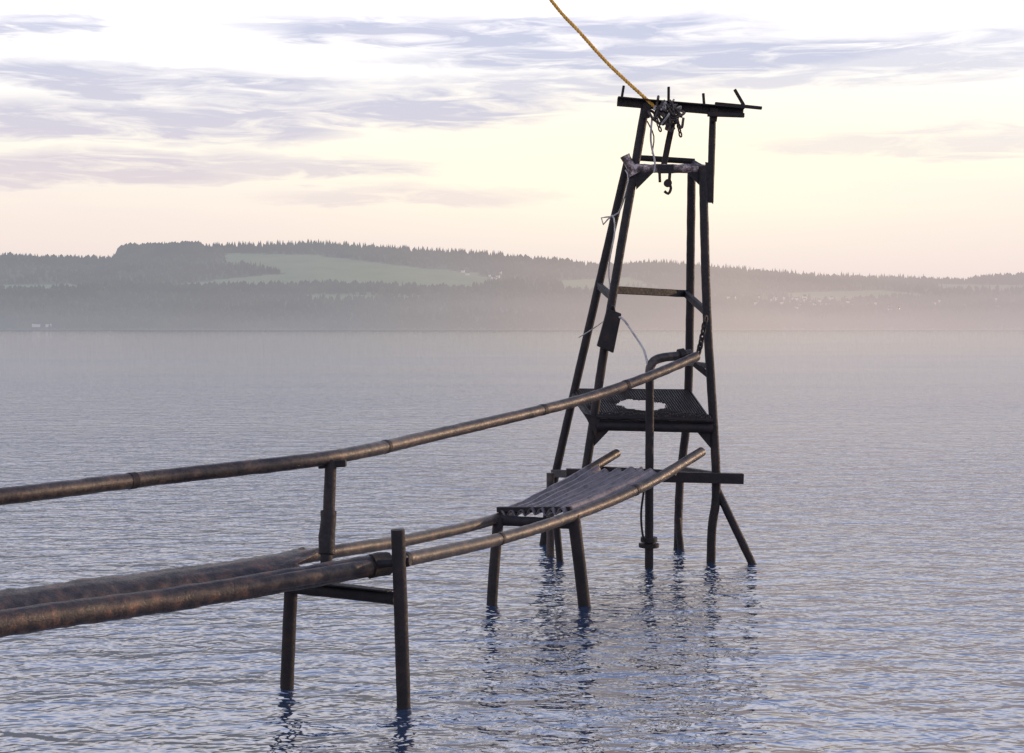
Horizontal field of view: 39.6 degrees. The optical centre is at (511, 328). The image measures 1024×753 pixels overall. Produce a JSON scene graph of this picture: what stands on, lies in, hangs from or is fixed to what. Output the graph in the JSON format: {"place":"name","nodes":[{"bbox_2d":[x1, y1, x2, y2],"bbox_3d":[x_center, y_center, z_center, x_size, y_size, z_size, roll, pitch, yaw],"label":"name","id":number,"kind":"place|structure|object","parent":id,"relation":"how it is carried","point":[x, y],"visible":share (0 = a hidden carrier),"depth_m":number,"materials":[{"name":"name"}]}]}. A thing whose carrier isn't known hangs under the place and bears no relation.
{"place":"outdoors","nodes":[
{"label":"outdoors","id":0,"kind":"place"},
{"bbox_2d":[0,330,1023,752],"bbox_3d":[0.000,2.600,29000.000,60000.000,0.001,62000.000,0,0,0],"label":"water","id":1,"kind":"structure","parent":0,"point":[870,600],"depth_m":16.99,"materials":[{"name":"blue liquid"}]},
{"bbox_2d":[0,352,705,708],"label":"pipe walkway","id":2,"kind":"structure","parent":1,"relation":"in","point":[596,486],"depth_m":9.86,"materials":[{"name":"metal"}]},
{"bbox_2d":[696,315,707,354],"bbox_3d":[2.110,0.071,15.775,0.075,0.458,0.210,0,0,42],"label":"rail chain","id":3,"kind":"object","parent":2,"relation":"attached to","point":[700,343],"visible":1,"depth_m":15.76,"materials":[{"name":"metal"}]},
{"bbox_2d":[546,473,554,556],"bbox_3d":[0.440,2.575,16.251,0.092,1.855,0.189,0,0,0],"label":"foot post","id":4,"kind":"object","parent":1,"relation":"in","point":[550,533],"visible":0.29,"depth_m":16.23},
{"bbox_2d":[553,528,562,561],"bbox_3d":[0.560,2.850,15.925,0.209,1.308,0.082,0,0,23],"label":"foot post","id":5,"kind":"object","parent":1,"relation":"in","point":[558,544],"visible":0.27,"depth_m":15.91,"materials":[{"name":"metal"}]},
{"bbox_2d":[539,163,627,544],"bbox_3d":[0.820,0.757,17.008,1.269,5.499,0.179,0,0,18],"label":"leg rear","id":6,"kind":"object","parent":1,"relation":"in","point":[589,325],"visible":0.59,"depth_m":16.95,"materials":[{"name":"metal"}]},
{"bbox_2d":[551,470,565,477],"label":"side beam","id":7,"kind":"structure","parent":6,"relation":"attached to","point":[559,473],"depth_m":16.72,"materials":[{"name":"metal"}]},
{"bbox_2d":[639,348,692,567],"bbox_3d":[1.690,1.906,15.578,0.680,3.388,0.218,0,0,-22],"label":"water standpipe","id":8,"kind":"object","parent":1,"relation":"in","point":[648,543],"visible":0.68,"depth_m":15.46,"materials":[{"name":"metal"}]},
{"bbox_2d":[674,173,695,547],"bbox_3d":[2.029,0.825,16.962,0.298,5.362,0.442,0,0,0],"label":"leg rear","id":9,"kind":"object","parent":1,"relation":"in","point":[690,283],"visible":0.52,"depth_m":16.95,"materials":[{"name":"metal"}]},
{"bbox_2d":[618,286,685,296],"bbox_3d":[1.615,-0.430,16.519,1.283,0.104,0.053,0,0,-45],"label":"brace front","id":10,"kind":"object","parent":9,"relation":"attached to","point":[649,291],"visible":1,"depth_m":16.48,"materials":[{"name":"metal"}]},
{"bbox_2d":[674,518,683,549],"bbox_3d":[2.010,2.875,16.700,0.082,1.275,0.485,0,0,-11],"label":"foot brace","id":11,"kind":"object","parent":9,"relation":"attached to","point":[679,534],"visible":0.31,"depth_m":16.81,"materials":[{"name":"metal"}]},
{"bbox_2d":[699,166,720,561],"bbox_3d":[2.201,0.823,16.036,0.162,5.356,0.463,0,0,-17],"label":"leg front","id":12,"kind":"object","parent":1,"relation":"in","point":[710,367],"visible":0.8,"depth_m":15.96,"materials":[{"name":"metal"}]},
{"bbox_2d":[596,421,712,432],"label":"platform front beam","id":13,"kind":"structure","parent":12,"relation":"attached to","point":[658,426],"depth_m":15.83,"materials":[{"name":"metal"}]},
{"bbox_2d":[571,392,589,415],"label":"platform side beam","id":14,"kind":"structure","parent":13,"relation":"on","point":[583,408],"depth_m":16.43,"materials":[{"name":"metal"}]},
{"bbox_2d":[594,431,607,445],"bbox_3d":[1.010,1.215,15.908,0.220,0.230,0.015,0,0,0],"label":"platform gusset","id":15,"kind":"object","parent":13,"relation":"attached to","point":[599,435],"visible":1,"depth_m":15.90,"materials":[{"name":"metal"}]},
{"bbox_2d":[596,414,712,422],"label":"platform front beam","id":16,"kind":"structure","parent":13,"relation":"on","point":[656,418],"depth_m":15.83,"materials":[{"name":"metal"}]},
{"bbox_2d":[584,413,598,436],"bbox_3d":[0.890,1.070,15.848,0.180,0.260,0.015,0,0,0],"label":"platform gusset","id":17,"kind":"object","parent":16,"relation":"attached to","point":[592,420],"visible":1,"depth_m":15.84,"materials":[{"name":"metal"}]},
{"bbox_2d":[575,388,708,422],"bbox_3d":[1.493,0.890,16.500,1.504,0.348,1.248,0,0,0],"label":"platform grating","id":18,"kind":"object","parent":16,"relation":"on","point":[675,401],"visible":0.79,"depth_m":16.61,"materials":[{"name":"black metal"}]},
{"bbox_2d":[599,410,710,421],"bbox_3d":[1.591,0.974,15.850,1.255,0.128,0.040,0,0,0],"label":"platform edge","id":19,"kind":"object","parent":16,"relation":"attached to","point":[685,414],"visible":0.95,"depth_m":15.85,"materials":[{"name":"black metal"}]},
{"bbox_2d":[698,433,710,447],"bbox_3d":[2.155,1.255,15.908,0.210,0.250,0.015,0,0,0],"label":"platform gusset","id":20,"kind":"object","parent":13,"relation":"attached to","point":[705,437],"visible":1,"depth_m":15.90,"materials":[{"name":"metal"}]},
{"bbox_2d":[566,468,743,483],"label":"beam","id":21,"kind":"structure","parent":12,"relation":"attached to","point":[708,477],"depth_m":15.75,"materials":[{"name":"metal"}]},
{"bbox_2d":[582,108,647,467],"bbox_3d":[1.191,-0.471,16.134,0.997,4.201,0.142,0,0,-37],"label":"leg front","id":22,"kind":"object","parent":21,"relation":"on","point":[616,275],"visible":0.83,"depth_m":16.08,"materials":[{"name":"metal"}]},
{"bbox_2d":[578,321,602,337],"bbox_3d":[0.901,0.000,16.283,0.043,0.211,0.680,0,0,-24],"label":"thin wire","id":23,"kind":"object","parent":22,"relation":"attached to","point":[590,330],"visible":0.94,"depth_m":16.23,"materials":[{"name":"grey metal"}]},
{"bbox_2d":[597,282,608,297],"bbox_3d":[1.085,-0.436,16.499,0.054,0.248,0.919,0,0,-7],"label":"brace","id":24,"kind":"object","parent":22,"relation":"attached to","point":[602,289],"visible":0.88,"depth_m":16.55,"materials":[{"name":"metal"}]},
{"bbox_2d":[597,309,620,352],"bbox_3d":[1.083,0.020,15.870,0.269,0.491,0.100,0,0,0],"label":"junction box","id":25,"kind":"object","parent":22,"relation":"attached to","point":[608,332],"visible":1,"depth_m":15.82,"materials":[{"name":"metal"}]},
{"bbox_2d":[619,316,647,364],"bbox_3d":[1.324,0.176,15.712,0.084,0.659,0.652,0,0,-39],"label":"hose","id":26,"kind":"object","parent":25,"relation":"attached to","point":[635,336],"visible":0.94,"depth_m":15.67,"materials":[{"name":"grey rubber"}]},
{"bbox_2d":[601,170,628,288],"bbox_3d":[1.180,-0.985,16.200,0.317,1.680,0.416,0,0,0],"label":"cable","id":27,"kind":"object","parent":22,"relation":"attached to","point":[608,217],"visible":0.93,"depth_m":16.25,"materials":[{"name":"black rubber"}]},
{"bbox_2d":[621,153,639,176],"bbox_3d":[1.349,-1.866,16.246,0.232,0.279,0.141,0,0,0],"label":"knob","id":28,"kind":"object","parent":22,"relation":"attached to","point":[629,164],"visible":1,"depth_m":16.19,"materials":[{"name":"paint"}]},
{"bbox_2d":[635,172,652,189],"bbox_3d":[1.520,-1.700,16.247,0.240,0.220,0.015,0,0,0],"label":"gusset","id":29,"kind":"object","parent":22,"relation":"attached to","point":[642,178],"visible":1,"depth_m":16.24,"materials":[{"name":"metal"}]},
{"bbox_2d":[617,96,744,113],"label":"head beam","id":30,"kind":"structure","parent":22,"relation":"attached to","point":[687,107],"depth_m":16.35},
{"bbox_2d":[549,0,654,107],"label":"mooring rope","id":31,"kind":"object","parent":30,"relation":"attached to","point":[594,49],"visible":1,"depth_m":16.14,"materials":[{"name":"fabric"}]},
{"bbox_2d":[620,85,624,102],"bbox_3d":[1.269,-2.698,16.349,0.070,0.200,0.037,0,0,30],"label":"spike","id":32,"kind":"object","parent":30,"relation":"on","point":[622,92],"visible":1,"depth_m":16.34,"materials":[{"name":"metal"}]},
{"bbox_2d":[643,102,650,117],"bbox_3d":[1.550,-2.510,16.330,0.100,0.180,0.020,0,0,0],"label":"head lug","id":33,"kind":"object","parent":30,"relation":"attached to","point":[646,106],"visible":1,"depth_m":16.32,"materials":[{"name":"metal"}]},
{"bbox_2d":[647,95,685,132],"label":"shackles","id":34,"kind":"object","parent":30,"relation":"attached to","point":[673,109],"visible":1,"depth_m":16.22,"materials":[{"name":"metal"}]},
{"bbox_2d":[647,121,654,153],"bbox_3d":[1.583,-2.191,16.265,0.110,0.385,0.029,0,0,43],"label":"hanging line","id":35,"kind":"object","parent":34,"relation":"hanging from","point":[653,136],"visible":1,"depth_m":16.23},
{"bbox_2d":[650,120,655,172],"bbox_3d":[1.608,-2.100,16.231,0.073,0.643,0.031,0,0,30],"label":"hanging line","id":36,"kind":"object","parent":34,"relation":"hanging from","point":[652,146],"visible":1,"depth_m":16.23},
{"bbox_2d":[653,114,661,131],"bbox_3d":[1.665,-2.355,16.260,0.100,0.216,0.042,0,0,0],"label":"hanging chain","id":37,"kind":"object","parent":34,"relation":"hanging from","point":[659,126],"visible":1,"depth_m":16.25,"materials":[{"name":"grey metal"}]},
{"bbox_2d":[675,113,682,137],"bbox_3d":[1.900,-2.340,16.260,0.096,0.311,0.044,0,0,0],"label":"hanging chain","id":38,"kind":"object","parent":34,"relation":"hanging from","point":[679,132],"visible":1,"depth_m":16.25,"materials":[{"name":"metal"}]},
{"bbox_2d":[653,99,681,124],"bbox_3d":[1.779,-2.481,16.254,0.354,0.312,0.181,0,0,-21],"label":"rope tangle","id":39,"kind":"object","parent":30,"relation":"attached to","point":[664,107],"visible":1,"depth_m":16.23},
{"bbox_2d":[661,121,674,163],"bbox_3d":[1.806,-2.156,16.411,0.187,0.603,0.042,0,0,10],"label":"strut","id":40,"kind":"object","parent":30,"relation":"attached to","point":[667,146],"visible":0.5,"depth_m":16.40,"materials":[{"name":"metal"}]},
{"bbox_2d":[667,87,669,103],"bbox_3d":[1.802,-2.679,16.361,0.031,0.214,0.031,0,0,0],"label":"spike","id":41,"kind":"object","parent":30,"relation":"on","point":[668,93],"visible":0.94,"depth_m":16.35,"materials":[{"name":"metal"}]},
{"bbox_2d":[702,93,705,108],"bbox_3d":[2.207,-2.620,16.360,0.043,0.183,0.031,0,0,0],"label":"spike","id":42,"kind":"object","parent":30,"relation":"on","point":[703,99],"visible":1,"depth_m":16.34,"materials":[{"name":"metal"}]},
{"bbox_2d":[710,108,718,121],"bbox_3d":[2.320,-2.460,16.330,0.100,0.160,0.020,0,0,0],"label":"head lug","id":43,"kind":"object","parent":30,"relation":"attached to","point":[713,119],"visible":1,"depth_m":16.32,"materials":[{"name":"metal"}]},
{"bbox_2d":[707,112,744,117],"bbox_3d":[2.450,-2.452,16.291,0.423,0.062,0.053,0,0,0],"label":"head cleat","id":44,"kind":"object","parent":30,"relation":"attached to","point":[724,114],"visible":1,"depth_m":16.27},
{"bbox_2d":[715,102,761,109],"bbox_3d":[2.600,-2.561,16.331,0.543,0.085,0.054,0,0,0],"label":"head beam extension","id":45,"kind":"object","parent":30,"relation":"attached to","point":[743,105],"visible":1,"depth_m":16.30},
{"bbox_2d":[733,89,744,104],"bbox_3d":[2.613,-2.663,16.359,0.133,0.196,0.038,0,0,0],"label":"spike","id":46,"kind":"object","parent":30,"relation":"on","point":[738,96],"visible":1,"depth_m":16.34,"materials":[{"name":"metal"}]},
{"bbox_2d":[635,164,704,172],"bbox_3d":[1.775,-1.836,16.269,0.891,0.117,0.117,0,0,0],"label":"ring front","id":47,"kind":"object","parent":12,"relation":"attached to","point":[682,168],"visible":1,"depth_m":16.23,"materials":[{"name":"paint"}]},
{"bbox_2d":[658,165,673,173],"bbox_3d":[1.751,-1.820,16.200,0.182,0.099,0.032,0,0,0],"label":"hanger plate","id":48,"kind":"object","parent":47,"relation":"attached to","point":[662,169],"visible":1,"depth_m":16.19,"materials":[{"name":"metal"}]},
{"bbox_2d":[684,290,701,312],"bbox_3d":[2.124,-0.310,16.500,0.055,0.296,0.921,0,0,-7],"label":"brace","id":49,"kind":"object","parent":12,"relation":"attached to","point":[695,302],"visible":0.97,"depth_m":16.50,"materials":[{"name":"metal"}]},
{"bbox_2d":[687,172,698,183],"bbox_3d":[2.075,-1.710,16.247,0.190,0.200,0.015,0,0,0],"label":"gusset","id":50,"kind":"object","parent":12,"relation":"attached to","point":[694,176],"visible":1,"depth_m":16.24,"materials":[{"name":"metal"}]},
{"bbox_2d":[681,467,711,471],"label":"side beam","id":51,"kind":"structure","parent":12,"relation":"attached to","point":[687,469],"depth_m":16.57,"materials":[{"name":"metal"}]},
{"bbox_2d":[688,362,705,368],"bbox_3d":[2.170,0.415,16.500,0.053,0.071,1.006,0,0,-7],"label":"side brace","id":52,"kind":"object","parent":12,"relation":"attached to","point":[702,364],"visible":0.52,"depth_m":16.29,"materials":[{"name":"metal"}]},
{"bbox_2d":[693,362,705,376],"bbox_3d":[2.170,0.480,16.100,0.041,0.206,0.294,0,0,-42],"label":"side brace","id":53,"kind":"object","parent":12,"relation":"attached to","point":[699,367],"visible":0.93,"depth_m":16.12,"materials":[{"name":"metal"}]},
{"bbox_2d":[705,162,712,203],"bbox_3d":[2.245,-1.660,16.190,0.090,0.480,0.020,0,0,0],"label":"corner plate","id":54,"kind":"object","parent":12,"relation":"attached to","point":[709,168],"visible":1,"depth_m":16.18,"materials":[{"name":"metal"}]},
{"bbox_2d":[708,117,715,202],"bbox_3d":[2.293,-1.985,16.340,0.080,1.082,0.247,0,0,19],"label":"hanging vertical post","id":55,"kind":"object","parent":12,"relation":"attached to","point":[711,142],"visible":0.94,"depth_m":16.32,"materials":[{"name":"metal"}]},
{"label":"upper ring","id":56,"kind":"object","parent":12,"relation":"attached to","visible":0},
{"bbox_2d":[640,155,694,163],"bbox_3d":[1.785,-1.996,16.750,0.735,0.120,0.071,0,0,2],"label":"ring rear","id":57,"kind":"object","parent":56,"relation":"on","point":[648,158],"visible":0.7,"depth_m":16.72,"materials":[{"name":"metal"}]},
{"bbox_2d":[711,487,755,563],"bbox_3d":[2.636,2.550,15.755,0.871,1.639,0.100,0,0,22],"label":"brace foot","id":58,"kind":"object","parent":1,"relation":"in","point":[737,533],"visible":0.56,"depth_m":15.78},
{"bbox_2d":[0,249,1023,329],"bbox_3d":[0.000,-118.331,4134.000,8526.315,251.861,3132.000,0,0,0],"label":"hills","id":59,"kind":"structure","parent":0,"point":[295,267],"depth_m":3643.76,"materials":[{"name":"green plant"}]},
{"bbox_2d":[0,239,1023,329],"bbox_3d":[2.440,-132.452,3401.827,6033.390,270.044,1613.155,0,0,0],"label":"distant forest","id":60,"kind":"object","parent":59,"relation":"on","point":[92,295],"visible":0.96,"depth_m":3156.38,"materials":[{"name":"green plant"}]},
{"bbox_2d":[32,270,998,326],"bbox_3d":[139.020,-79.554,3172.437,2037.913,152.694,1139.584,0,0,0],"label":"distant village","id":61,"kind":"object","parent":59,"relation":"on","point":[35,324],"visible":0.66,"depth_m":3283.75,"materials":[{"name":"white"}]},
{"bbox_2d":[0,0,1023,279],"label":"sky","id":62,"kind":"structure","parent":0,"point":[887,136],"materials":[{"name":"white"}]},
{"bbox_3d":[1.795,-1.725,16.200,0.046,0.152,0.036,0,0,0],"label":"hanger leg","id":63,"kind":"object","parent":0,"visible":0},
{"bbox_2d":[664,179,671,186],"bbox_3d":[1.775,-1.660,16.200,0.090,0.091,0.060,0,0,0],"label":"sheave","id":64,"kind":"object","parent":63,"relation":"attached to","point":[667,182],"visible":1,"depth_m":16.17,"materials":[{"name":"metal"}]},
{"bbox_2d":[664,185,671,194],"bbox_3d":[1.775,-1.600,16.200,0.101,0.151,0.032,0,0,0],"label":"hook","id":65,"kind":"object","parent":64,"relation":"hanging from","point":[669,191],"visible":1,"depth_m":16.19,"materials":[{"name":"metal"}]}
]}

